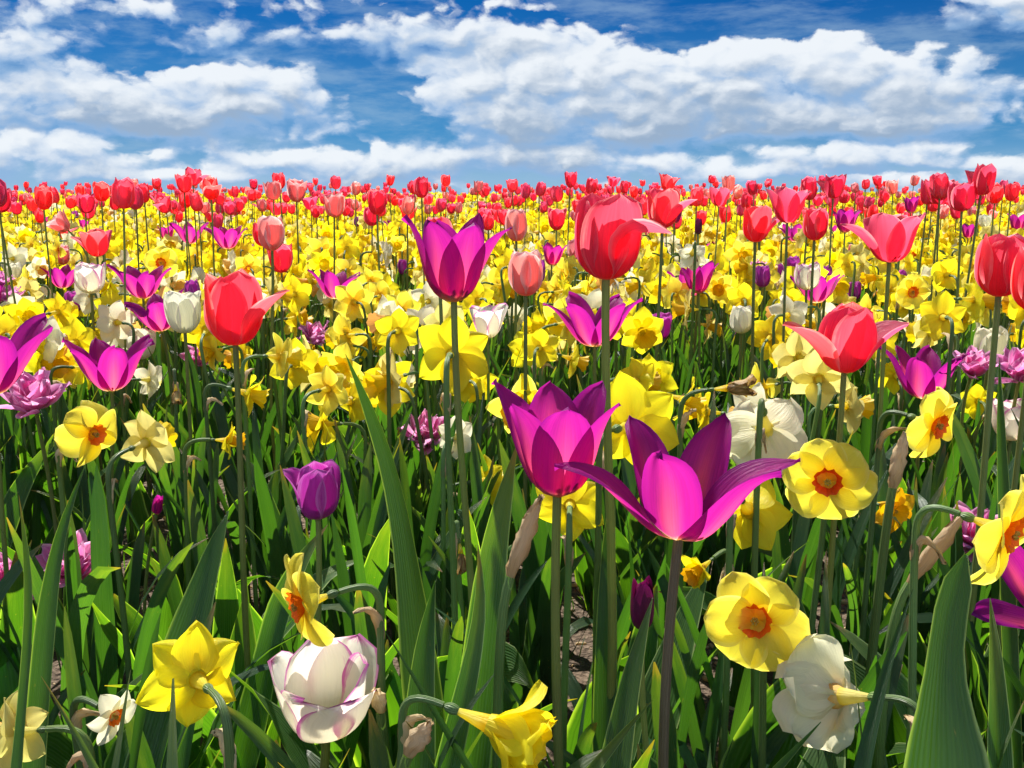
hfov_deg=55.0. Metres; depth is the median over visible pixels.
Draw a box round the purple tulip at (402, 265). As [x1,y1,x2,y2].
[398,259,406,290]
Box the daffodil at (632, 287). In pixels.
[625,269,665,358]
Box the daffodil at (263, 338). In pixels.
[262,293,286,401]
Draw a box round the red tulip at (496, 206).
[491,202,501,233]
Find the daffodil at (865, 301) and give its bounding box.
[856,293,905,357]
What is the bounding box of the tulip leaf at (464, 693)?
[434,547,484,767]
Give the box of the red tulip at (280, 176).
[272,172,285,242]
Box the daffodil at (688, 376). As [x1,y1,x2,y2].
[642,346,697,419]
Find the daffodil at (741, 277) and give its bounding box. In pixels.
[734,269,765,320]
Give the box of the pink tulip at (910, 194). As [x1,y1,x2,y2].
[908,191,915,197]
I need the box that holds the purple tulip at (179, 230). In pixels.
[169,222,208,246]
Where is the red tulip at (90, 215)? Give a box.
[77,203,97,229]
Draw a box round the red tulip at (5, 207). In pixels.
[0,188,11,299]
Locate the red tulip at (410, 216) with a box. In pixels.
[398,205,416,290]
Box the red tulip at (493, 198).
[490,193,496,202]
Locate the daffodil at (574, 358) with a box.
[502,342,588,476]
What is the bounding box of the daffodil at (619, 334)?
[596,292,635,473]
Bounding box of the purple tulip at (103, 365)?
[31,334,163,600]
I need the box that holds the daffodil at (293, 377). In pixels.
[269,337,333,532]
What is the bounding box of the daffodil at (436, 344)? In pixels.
[327,315,488,718]
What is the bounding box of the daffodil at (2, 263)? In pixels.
[0,253,12,283]
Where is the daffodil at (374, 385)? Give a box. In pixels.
[362,350,478,509]
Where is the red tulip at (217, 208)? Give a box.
[215,204,223,213]
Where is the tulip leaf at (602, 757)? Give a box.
[587,700,652,767]
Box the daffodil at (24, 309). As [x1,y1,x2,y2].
[2,297,48,458]
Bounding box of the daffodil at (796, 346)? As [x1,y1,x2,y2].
[769,330,822,523]
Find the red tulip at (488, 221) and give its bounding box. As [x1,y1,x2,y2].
[484,215,493,238]
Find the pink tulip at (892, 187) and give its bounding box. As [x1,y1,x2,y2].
[885,179,898,214]
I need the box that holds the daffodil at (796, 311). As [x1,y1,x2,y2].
[730,296,807,486]
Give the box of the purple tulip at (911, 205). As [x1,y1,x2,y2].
[902,196,918,215]
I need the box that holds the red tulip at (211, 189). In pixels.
[202,175,221,377]
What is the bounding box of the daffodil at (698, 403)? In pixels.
[589,377,708,570]
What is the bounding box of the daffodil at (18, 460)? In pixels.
[1,431,29,529]
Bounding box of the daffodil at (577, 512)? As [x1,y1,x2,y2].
[535,481,603,767]
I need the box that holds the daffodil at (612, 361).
[576,342,618,379]
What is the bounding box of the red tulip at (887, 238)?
[837,212,925,614]
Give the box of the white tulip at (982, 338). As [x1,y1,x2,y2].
[973,326,1007,485]
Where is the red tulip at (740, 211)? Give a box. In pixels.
[736,204,743,228]
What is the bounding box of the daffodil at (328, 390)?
[245,365,350,624]
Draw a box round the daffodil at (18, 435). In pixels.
[2,410,25,494]
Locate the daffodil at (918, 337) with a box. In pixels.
[906,320,971,491]
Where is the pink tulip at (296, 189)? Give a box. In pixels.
[286,178,325,350]
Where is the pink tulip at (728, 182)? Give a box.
[720,175,734,322]
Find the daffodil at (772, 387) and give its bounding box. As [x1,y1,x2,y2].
[745,362,838,522]
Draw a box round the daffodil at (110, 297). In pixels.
[93,288,129,441]
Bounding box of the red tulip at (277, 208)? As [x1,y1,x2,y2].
[268,201,284,216]
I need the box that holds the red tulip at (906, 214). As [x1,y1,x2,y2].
[902,211,911,216]
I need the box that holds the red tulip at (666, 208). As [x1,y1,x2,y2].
[647,188,697,540]
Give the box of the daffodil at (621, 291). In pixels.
[589,283,628,377]
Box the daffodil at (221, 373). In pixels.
[215,344,245,390]
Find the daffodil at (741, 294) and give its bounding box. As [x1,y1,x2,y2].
[716,282,784,416]
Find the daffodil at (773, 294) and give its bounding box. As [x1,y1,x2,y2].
[767,284,786,305]
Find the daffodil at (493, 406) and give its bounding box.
[477,374,537,546]
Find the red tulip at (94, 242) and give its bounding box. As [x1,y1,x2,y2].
[70,228,135,391]
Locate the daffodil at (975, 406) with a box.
[919,383,996,459]
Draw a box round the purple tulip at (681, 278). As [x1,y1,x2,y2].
[667,268,710,385]
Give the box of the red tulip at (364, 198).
[362,195,366,205]
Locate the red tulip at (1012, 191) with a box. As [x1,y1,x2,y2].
[1002,182,1020,323]
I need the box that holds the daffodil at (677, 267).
[666,264,702,339]
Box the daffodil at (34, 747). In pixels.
[0,690,219,767]
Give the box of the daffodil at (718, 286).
[706,271,734,406]
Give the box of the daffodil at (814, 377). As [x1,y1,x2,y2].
[779,348,850,560]
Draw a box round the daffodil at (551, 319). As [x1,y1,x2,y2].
[543,295,614,389]
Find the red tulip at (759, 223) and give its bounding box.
[729,205,778,461]
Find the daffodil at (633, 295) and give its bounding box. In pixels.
[621,272,668,358]
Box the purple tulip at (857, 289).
[847,281,860,382]
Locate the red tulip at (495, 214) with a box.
[491,208,509,231]
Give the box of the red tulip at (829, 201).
[826,196,838,241]
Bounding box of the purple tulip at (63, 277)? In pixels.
[40,264,73,295]
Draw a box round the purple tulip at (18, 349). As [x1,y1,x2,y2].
[0,313,52,575]
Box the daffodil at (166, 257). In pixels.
[144,245,178,364]
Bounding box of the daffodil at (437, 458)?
[394,305,464,493]
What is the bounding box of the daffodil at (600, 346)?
[575,290,601,390]
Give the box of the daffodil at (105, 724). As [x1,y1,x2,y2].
[63,607,160,767]
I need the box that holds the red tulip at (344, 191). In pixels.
[340,188,350,196]
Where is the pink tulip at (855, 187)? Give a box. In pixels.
[851,182,858,206]
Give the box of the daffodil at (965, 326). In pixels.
[954,300,974,403]
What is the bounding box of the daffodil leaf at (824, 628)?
[819,555,829,635]
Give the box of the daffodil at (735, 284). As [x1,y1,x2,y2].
[717,277,739,309]
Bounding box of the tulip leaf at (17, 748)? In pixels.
[10,498,32,767]
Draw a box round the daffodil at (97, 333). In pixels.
[86,320,102,387]
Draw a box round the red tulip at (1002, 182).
[998,180,1008,233]
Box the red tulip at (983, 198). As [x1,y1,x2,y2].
[976,195,985,204]
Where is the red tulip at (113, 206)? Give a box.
[109,197,118,231]
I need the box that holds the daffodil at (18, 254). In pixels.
[0,242,27,301]
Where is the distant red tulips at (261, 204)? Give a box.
[10,178,1023,233]
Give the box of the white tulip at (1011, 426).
[986,398,1023,597]
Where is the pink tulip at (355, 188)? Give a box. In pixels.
[351,181,360,233]
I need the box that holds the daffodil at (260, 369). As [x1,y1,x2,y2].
[259,353,266,379]
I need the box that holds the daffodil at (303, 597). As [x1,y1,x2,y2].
[227,553,482,767]
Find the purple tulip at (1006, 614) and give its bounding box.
[971,546,1023,628]
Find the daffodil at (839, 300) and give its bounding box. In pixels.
[830,294,855,306]
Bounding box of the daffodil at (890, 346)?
[850,317,906,467]
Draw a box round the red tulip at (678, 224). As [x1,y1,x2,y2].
[671,216,681,235]
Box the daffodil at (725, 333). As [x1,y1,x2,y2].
[702,299,730,384]
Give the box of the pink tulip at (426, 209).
[424,204,431,217]
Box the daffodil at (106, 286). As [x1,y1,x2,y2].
[99,267,145,471]
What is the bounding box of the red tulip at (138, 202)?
[130,186,157,415]
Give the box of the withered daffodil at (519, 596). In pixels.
[417,520,546,646]
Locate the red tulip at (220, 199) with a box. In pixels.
[214,193,226,212]
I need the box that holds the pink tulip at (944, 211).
[936,204,948,236]
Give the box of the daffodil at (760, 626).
[645,563,906,767]
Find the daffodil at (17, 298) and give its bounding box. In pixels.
[0,293,34,310]
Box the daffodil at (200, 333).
[156,305,230,520]
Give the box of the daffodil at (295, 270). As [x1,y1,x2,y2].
[269,260,302,338]
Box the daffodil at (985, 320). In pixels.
[967,307,1009,389]
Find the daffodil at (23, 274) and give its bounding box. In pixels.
[10,269,49,312]
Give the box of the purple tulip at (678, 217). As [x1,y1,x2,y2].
[667,212,681,348]
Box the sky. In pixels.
[0,0,1023,195]
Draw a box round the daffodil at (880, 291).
[875,274,913,356]
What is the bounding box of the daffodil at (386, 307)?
[366,294,423,413]
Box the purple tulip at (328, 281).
[307,267,359,428]
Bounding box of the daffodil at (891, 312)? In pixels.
[881,306,907,360]
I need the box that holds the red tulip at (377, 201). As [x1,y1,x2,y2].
[362,189,386,364]
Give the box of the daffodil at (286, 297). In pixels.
[246,272,292,429]
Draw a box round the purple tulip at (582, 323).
[543,291,643,615]
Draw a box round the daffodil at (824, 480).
[775,438,877,680]
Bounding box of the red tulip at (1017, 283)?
[965,244,1023,751]
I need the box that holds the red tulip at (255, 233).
[250,222,265,374]
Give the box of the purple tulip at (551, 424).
[491,378,654,767]
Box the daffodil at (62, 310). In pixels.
[30,292,80,472]
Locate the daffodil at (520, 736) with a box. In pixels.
[394,673,556,767]
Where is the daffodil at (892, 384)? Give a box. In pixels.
[829,360,923,489]
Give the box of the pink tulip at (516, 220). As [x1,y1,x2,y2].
[462,208,526,438]
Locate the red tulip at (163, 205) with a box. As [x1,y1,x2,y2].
[153,196,173,353]
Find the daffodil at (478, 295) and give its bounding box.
[462,281,493,425]
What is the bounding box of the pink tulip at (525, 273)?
[508,249,542,509]
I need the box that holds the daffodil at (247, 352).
[223,344,296,471]
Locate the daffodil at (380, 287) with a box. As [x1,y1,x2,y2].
[367,279,401,367]
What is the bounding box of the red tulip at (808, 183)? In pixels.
[780,176,816,381]
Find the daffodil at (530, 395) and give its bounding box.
[500,373,595,604]
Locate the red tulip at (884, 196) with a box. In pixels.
[879,190,889,212]
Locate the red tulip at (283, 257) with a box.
[267,243,299,426]
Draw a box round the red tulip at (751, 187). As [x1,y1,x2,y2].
[746,180,760,310]
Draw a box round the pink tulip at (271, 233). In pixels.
[257,215,307,470]
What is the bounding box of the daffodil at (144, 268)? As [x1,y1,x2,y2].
[135,258,148,321]
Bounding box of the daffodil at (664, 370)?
[636,353,698,436]
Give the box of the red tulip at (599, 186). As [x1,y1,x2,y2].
[597,184,601,190]
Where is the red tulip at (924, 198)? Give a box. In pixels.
[912,179,947,359]
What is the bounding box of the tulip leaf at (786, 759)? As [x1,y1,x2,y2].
[773,722,820,767]
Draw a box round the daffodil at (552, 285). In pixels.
[539,271,566,303]
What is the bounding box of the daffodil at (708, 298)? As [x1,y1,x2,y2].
[678,292,710,400]
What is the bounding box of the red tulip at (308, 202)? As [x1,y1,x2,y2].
[302,196,317,237]
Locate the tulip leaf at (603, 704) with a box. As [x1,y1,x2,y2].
[592,497,617,751]
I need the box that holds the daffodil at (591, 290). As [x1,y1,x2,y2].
[585,289,613,363]
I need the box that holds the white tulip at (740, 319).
[727,305,751,465]
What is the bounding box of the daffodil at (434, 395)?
[404,380,438,416]
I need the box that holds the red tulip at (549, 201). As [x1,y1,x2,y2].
[546,196,552,205]
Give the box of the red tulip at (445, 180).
[441,174,449,216]
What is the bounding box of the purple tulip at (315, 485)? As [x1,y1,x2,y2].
[282,459,398,767]
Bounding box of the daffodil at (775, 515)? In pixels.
[672,479,792,766]
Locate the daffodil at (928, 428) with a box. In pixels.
[830,386,957,726]
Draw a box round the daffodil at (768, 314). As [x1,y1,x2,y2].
[765,287,852,421]
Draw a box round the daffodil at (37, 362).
[14,346,68,471]
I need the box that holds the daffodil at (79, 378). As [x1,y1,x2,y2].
[17,360,121,587]
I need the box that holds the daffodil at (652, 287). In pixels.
[645,276,690,374]
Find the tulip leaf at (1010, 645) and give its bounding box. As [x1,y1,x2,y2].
[997,359,1022,767]
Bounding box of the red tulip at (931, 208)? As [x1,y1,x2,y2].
[916,204,940,352]
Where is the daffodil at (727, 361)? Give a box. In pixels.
[710,295,762,406]
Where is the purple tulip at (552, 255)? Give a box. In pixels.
[542,242,567,375]
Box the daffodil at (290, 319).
[270,306,307,432]
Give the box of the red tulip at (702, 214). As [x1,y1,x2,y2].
[697,210,706,224]
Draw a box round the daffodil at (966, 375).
[964,333,1023,485]
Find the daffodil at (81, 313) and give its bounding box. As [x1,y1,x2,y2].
[76,310,89,319]
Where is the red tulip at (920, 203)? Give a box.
[917,196,923,214]
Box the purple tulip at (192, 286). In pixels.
[184,278,234,446]
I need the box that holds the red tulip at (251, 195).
[247,189,256,223]
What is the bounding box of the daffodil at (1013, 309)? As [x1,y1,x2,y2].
[1001,294,1023,325]
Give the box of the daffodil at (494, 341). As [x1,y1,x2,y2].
[468,325,497,353]
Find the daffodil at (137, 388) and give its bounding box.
[132,320,167,412]
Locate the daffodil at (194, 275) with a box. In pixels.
[190,269,200,288]
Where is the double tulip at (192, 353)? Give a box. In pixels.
[180,345,207,438]
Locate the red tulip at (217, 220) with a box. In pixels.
[213,213,222,246]
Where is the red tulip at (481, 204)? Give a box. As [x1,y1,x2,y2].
[478,201,487,208]
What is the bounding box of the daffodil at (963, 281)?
[943,270,974,351]
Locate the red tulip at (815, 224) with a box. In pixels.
[779,208,828,424]
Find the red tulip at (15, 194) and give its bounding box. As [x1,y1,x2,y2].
[12,192,17,200]
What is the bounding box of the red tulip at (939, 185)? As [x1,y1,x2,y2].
[907,172,964,410]
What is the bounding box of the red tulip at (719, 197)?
[682,186,732,350]
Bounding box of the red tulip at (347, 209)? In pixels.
[342,204,350,222]
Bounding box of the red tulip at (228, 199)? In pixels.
[221,197,231,226]
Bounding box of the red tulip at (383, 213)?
[380,208,385,240]
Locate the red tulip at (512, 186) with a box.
[506,179,517,248]
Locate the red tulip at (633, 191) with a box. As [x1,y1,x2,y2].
[629,186,637,197]
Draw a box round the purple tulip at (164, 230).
[157,226,173,237]
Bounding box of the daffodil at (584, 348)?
[565,339,617,377]
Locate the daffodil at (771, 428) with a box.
[665,397,807,747]
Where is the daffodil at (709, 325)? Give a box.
[674,307,724,386]
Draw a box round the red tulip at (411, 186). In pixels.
[399,180,414,291]
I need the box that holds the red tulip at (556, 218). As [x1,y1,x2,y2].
[547,207,566,264]
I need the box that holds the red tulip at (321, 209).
[319,205,324,214]
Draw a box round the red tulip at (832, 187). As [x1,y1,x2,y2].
[816,174,846,267]
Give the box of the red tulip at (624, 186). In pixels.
[620,180,628,194]
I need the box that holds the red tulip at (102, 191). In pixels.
[81,181,110,322]
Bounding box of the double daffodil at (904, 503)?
[826,487,914,649]
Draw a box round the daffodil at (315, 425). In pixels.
[306,405,415,549]
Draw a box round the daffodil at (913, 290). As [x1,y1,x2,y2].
[895,272,930,345]
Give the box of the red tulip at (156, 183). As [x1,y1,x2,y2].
[152,178,160,221]
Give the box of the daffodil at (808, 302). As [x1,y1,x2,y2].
[776,299,813,379]
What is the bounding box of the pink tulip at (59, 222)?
[46,208,90,326]
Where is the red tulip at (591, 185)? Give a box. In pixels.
[586,178,597,279]
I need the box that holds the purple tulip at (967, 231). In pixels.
[962,223,974,243]
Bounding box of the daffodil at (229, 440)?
[147,422,245,602]
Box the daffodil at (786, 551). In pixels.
[728,382,837,610]
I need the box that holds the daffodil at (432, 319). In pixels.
[423,300,489,451]
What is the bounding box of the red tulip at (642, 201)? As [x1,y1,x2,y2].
[635,196,646,355]
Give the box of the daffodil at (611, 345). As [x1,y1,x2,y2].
[585,281,612,377]
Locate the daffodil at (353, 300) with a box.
[334,278,382,426]
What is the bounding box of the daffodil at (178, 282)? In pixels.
[145,271,185,366]
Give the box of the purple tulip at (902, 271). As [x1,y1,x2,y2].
[890,269,906,360]
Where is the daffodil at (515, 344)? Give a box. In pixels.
[508,331,557,499]
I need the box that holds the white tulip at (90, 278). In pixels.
[47,262,169,513]
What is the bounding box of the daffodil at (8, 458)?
[4,316,45,496]
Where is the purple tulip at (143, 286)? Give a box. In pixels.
[101,264,195,489]
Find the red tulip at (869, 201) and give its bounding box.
[864,196,874,217]
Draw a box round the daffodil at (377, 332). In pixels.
[374,329,425,407]
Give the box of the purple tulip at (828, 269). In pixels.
[822,265,831,307]
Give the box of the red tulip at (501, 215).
[497,209,510,249]
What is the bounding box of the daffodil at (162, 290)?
[144,285,183,445]
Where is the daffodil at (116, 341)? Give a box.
[83,310,140,450]
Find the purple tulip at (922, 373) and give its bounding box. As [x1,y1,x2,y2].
[879,344,969,547]
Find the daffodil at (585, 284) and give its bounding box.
[571,275,597,373]
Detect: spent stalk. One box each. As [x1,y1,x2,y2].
[279,687,390,767]
[399,720,433,767]
[406,494,544,767]
[781,431,908,767]
[873,516,987,767]
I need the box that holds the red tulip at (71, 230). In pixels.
[58,227,77,238]
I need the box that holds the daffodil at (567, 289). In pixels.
[543,286,589,397]
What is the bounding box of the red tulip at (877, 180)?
[872,175,881,204]
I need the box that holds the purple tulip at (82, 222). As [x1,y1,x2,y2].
[79,219,89,229]
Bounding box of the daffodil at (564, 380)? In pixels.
[556,340,599,388]
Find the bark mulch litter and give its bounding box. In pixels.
[53,516,849,765]
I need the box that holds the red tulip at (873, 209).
[869,204,878,215]
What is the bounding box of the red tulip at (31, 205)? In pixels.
[26,198,37,231]
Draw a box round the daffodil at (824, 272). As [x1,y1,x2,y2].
[799,262,828,413]
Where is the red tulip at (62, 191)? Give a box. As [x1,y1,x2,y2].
[60,189,64,204]
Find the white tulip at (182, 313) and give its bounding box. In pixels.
[152,290,284,533]
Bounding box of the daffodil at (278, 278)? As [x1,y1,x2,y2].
[254,272,281,453]
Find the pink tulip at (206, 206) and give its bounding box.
[200,202,209,222]
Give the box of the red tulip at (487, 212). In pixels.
[484,209,494,232]
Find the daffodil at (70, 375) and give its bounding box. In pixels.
[45,340,95,479]
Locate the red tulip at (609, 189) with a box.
[606,185,613,196]
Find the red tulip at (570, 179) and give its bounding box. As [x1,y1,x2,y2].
[564,171,576,257]
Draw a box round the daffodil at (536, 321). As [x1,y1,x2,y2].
[522,306,571,397]
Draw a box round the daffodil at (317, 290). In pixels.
[310,275,363,357]
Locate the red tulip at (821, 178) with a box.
[818,175,824,206]
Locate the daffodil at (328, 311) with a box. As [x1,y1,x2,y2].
[309,299,338,340]
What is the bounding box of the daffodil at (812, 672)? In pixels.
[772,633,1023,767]
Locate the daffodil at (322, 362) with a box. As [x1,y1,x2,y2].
[234,335,328,528]
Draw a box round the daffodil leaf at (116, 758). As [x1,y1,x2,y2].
[111,670,130,767]
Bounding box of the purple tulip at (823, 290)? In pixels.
[790,274,843,400]
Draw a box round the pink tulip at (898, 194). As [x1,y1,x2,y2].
[895,191,901,202]
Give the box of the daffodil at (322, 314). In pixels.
[302,300,323,322]
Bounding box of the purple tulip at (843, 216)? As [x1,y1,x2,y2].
[830,208,860,253]
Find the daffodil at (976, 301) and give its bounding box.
[925,282,994,472]
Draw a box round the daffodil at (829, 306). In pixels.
[812,302,834,320]
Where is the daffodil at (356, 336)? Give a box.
[325,313,413,427]
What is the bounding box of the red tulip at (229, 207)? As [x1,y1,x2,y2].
[223,201,235,227]
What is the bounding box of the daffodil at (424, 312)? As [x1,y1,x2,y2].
[406,304,453,479]
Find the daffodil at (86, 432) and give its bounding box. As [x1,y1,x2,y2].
[0,400,145,674]
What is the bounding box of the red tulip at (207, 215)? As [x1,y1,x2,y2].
[203,212,215,225]
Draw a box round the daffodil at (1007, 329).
[999,297,1009,376]
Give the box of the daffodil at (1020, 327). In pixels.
[1007,319,1023,461]
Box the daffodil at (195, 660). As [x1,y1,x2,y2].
[135,620,239,767]
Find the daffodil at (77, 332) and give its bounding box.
[59,317,97,486]
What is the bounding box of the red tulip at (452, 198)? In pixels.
[450,195,455,214]
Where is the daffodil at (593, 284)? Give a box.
[574,271,596,352]
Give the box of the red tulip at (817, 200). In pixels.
[812,193,825,208]
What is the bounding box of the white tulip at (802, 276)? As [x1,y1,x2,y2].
[794,261,820,318]
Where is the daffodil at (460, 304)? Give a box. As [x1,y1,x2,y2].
[453,302,466,396]
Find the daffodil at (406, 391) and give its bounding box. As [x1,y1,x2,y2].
[363,361,458,534]
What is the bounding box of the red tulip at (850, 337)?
[782,302,908,756]
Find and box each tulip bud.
[92,495,162,674]
[630,575,653,767]
[671,218,721,424]
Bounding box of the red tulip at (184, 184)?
[175,173,191,276]
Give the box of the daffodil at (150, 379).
[110,360,193,587]
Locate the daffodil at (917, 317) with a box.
[898,314,921,331]
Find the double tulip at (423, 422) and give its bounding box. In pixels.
[397,408,450,509]
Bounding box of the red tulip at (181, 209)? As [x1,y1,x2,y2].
[178,203,184,223]
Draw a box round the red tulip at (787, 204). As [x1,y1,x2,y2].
[765,186,829,525]
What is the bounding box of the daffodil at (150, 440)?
[61,410,193,714]
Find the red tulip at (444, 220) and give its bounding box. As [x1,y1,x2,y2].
[426,216,452,413]
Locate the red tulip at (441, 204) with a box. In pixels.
[437,198,446,215]
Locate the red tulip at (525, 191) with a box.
[521,183,529,244]
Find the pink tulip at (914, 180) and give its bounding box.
[910,175,920,196]
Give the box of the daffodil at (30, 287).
[14,276,42,301]
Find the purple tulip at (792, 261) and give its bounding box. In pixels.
[775,255,799,397]
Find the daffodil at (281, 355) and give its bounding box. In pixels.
[179,332,329,616]
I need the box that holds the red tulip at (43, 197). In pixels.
[34,185,53,297]
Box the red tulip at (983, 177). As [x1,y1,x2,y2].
[947,163,996,456]
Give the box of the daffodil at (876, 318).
[871,311,906,374]
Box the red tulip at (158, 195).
[150,192,165,240]
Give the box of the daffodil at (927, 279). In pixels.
[913,275,940,343]
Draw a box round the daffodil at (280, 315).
[266,282,288,327]
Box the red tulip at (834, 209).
[829,206,836,215]
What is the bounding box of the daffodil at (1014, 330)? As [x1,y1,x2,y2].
[1008,322,1023,347]
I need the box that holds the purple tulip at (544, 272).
[533,259,558,377]
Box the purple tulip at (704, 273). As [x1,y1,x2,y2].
[677,260,723,427]
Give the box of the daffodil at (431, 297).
[402,281,444,360]
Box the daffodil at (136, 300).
[128,291,163,422]
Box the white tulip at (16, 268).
[6,261,21,277]
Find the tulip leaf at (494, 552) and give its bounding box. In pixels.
[461,448,516,767]
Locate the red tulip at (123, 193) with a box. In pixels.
[111,177,181,483]
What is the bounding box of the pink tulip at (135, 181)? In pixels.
[131,179,137,223]
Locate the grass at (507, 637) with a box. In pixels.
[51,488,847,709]
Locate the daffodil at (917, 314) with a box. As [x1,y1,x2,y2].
[900,308,946,352]
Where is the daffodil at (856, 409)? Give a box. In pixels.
[807,381,874,609]
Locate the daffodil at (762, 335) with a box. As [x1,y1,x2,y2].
[746,314,802,483]
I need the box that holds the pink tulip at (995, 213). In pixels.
[989,209,998,218]
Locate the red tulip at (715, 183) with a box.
[712,180,720,187]
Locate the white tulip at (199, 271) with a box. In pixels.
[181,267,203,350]
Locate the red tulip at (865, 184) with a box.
[862,179,869,219]
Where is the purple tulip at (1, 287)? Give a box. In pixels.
[0,283,18,469]
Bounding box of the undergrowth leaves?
[0,262,1023,767]
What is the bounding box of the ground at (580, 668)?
[34,310,1018,767]
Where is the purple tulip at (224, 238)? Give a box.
[204,225,247,256]
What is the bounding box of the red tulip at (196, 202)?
[189,193,202,268]
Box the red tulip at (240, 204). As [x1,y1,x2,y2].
[233,197,244,226]
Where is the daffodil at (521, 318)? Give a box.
[486,303,536,379]
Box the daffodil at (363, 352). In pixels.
[356,326,377,361]
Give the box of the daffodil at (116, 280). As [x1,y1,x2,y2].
[107,275,128,295]
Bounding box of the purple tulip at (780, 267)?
[755,263,783,320]
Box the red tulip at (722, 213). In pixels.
[719,205,730,241]
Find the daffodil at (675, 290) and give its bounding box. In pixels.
[651,276,691,395]
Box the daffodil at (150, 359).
[148,290,188,394]
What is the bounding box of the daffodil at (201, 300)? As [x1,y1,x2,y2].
[173,289,203,372]
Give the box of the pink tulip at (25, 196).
[23,194,28,217]
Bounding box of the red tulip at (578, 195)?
[576,193,581,199]
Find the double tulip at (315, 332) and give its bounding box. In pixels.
[297,319,329,413]
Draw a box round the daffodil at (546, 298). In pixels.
[520,278,571,331]
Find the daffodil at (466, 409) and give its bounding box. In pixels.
[405,348,471,421]
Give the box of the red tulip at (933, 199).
[923,179,957,371]
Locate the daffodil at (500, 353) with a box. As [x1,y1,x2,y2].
[479,275,508,416]
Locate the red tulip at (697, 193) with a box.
[689,187,703,353]
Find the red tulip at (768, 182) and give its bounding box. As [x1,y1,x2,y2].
[764,178,771,201]
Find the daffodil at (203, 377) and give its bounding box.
[167,290,218,431]
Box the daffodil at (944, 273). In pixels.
[931,257,963,446]
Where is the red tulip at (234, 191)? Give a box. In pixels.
[231,186,239,239]
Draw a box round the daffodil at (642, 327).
[621,306,663,519]
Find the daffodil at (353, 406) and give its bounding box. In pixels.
[319,375,376,536]
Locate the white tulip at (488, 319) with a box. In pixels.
[469,303,507,451]
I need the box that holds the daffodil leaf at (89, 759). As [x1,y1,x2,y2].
[41,676,98,767]
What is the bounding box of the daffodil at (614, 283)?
[596,277,665,353]
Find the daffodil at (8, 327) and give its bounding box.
[0,313,34,460]
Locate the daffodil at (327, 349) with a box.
[261,288,329,352]
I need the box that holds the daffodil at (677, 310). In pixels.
[671,289,717,417]
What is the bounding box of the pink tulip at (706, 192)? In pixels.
[703,189,709,210]
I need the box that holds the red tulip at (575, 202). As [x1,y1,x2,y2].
[572,200,577,211]
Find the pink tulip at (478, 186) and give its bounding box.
[474,181,482,213]
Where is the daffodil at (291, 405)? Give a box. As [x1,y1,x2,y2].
[266,307,301,430]
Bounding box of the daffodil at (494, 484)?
[399,454,503,538]
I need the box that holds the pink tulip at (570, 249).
[567,239,576,258]
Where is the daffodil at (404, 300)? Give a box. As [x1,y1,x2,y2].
[387,289,420,472]
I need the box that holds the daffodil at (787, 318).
[778,316,809,533]
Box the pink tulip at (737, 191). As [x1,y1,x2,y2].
[733,184,742,230]
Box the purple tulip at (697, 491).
[554,412,800,767]
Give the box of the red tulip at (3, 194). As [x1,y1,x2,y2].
[0,179,50,420]
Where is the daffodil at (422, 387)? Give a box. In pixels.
[412,351,424,393]
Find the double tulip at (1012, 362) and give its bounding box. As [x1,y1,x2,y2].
[926,345,1023,492]
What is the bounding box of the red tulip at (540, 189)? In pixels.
[535,182,545,239]
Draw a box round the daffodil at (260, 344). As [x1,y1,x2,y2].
[249,273,266,353]
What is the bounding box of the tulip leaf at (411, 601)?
[345,354,445,756]
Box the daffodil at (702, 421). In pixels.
[683,387,772,484]
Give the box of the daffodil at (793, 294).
[756,287,804,392]
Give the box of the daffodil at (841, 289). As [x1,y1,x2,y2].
[819,267,850,322]
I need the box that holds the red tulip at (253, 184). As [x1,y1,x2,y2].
[249,179,257,221]
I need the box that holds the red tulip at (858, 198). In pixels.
[854,195,863,215]
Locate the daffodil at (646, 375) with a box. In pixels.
[584,357,661,604]
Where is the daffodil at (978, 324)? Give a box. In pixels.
[954,322,980,399]
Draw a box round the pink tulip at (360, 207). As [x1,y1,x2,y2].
[356,202,361,211]
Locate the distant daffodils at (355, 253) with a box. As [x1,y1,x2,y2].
[0,190,1023,378]
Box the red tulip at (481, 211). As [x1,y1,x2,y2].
[478,207,488,231]
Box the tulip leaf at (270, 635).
[222,526,326,767]
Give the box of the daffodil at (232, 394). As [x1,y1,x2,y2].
[224,273,260,449]
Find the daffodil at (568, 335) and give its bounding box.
[495,300,575,390]
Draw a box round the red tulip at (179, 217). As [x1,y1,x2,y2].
[175,211,182,224]
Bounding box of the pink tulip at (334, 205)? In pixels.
[322,193,357,356]
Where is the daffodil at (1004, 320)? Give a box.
[981,313,1005,428]
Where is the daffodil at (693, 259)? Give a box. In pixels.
[678,241,705,422]
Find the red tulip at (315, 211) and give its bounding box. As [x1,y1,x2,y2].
[310,204,320,307]
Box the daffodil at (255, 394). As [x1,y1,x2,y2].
[162,375,269,538]
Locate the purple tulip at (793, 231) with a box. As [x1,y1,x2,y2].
[777,223,801,242]
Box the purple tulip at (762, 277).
[703,265,775,396]
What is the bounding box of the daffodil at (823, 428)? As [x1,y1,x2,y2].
[799,373,848,521]
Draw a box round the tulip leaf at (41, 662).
[22,466,84,767]
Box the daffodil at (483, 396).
[468,373,510,454]
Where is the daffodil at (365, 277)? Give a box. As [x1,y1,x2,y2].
[357,266,382,421]
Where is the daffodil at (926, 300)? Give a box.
[898,285,947,360]
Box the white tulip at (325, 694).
[212,633,442,767]
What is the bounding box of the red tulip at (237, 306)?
[105,268,289,767]
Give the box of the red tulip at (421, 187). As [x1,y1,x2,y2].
[414,176,428,285]
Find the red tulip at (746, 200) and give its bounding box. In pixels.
[740,192,752,215]
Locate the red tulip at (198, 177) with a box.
[185,167,210,263]
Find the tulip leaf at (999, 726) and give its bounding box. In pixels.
[987,599,1013,767]
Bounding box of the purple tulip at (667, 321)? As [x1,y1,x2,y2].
[652,312,671,360]

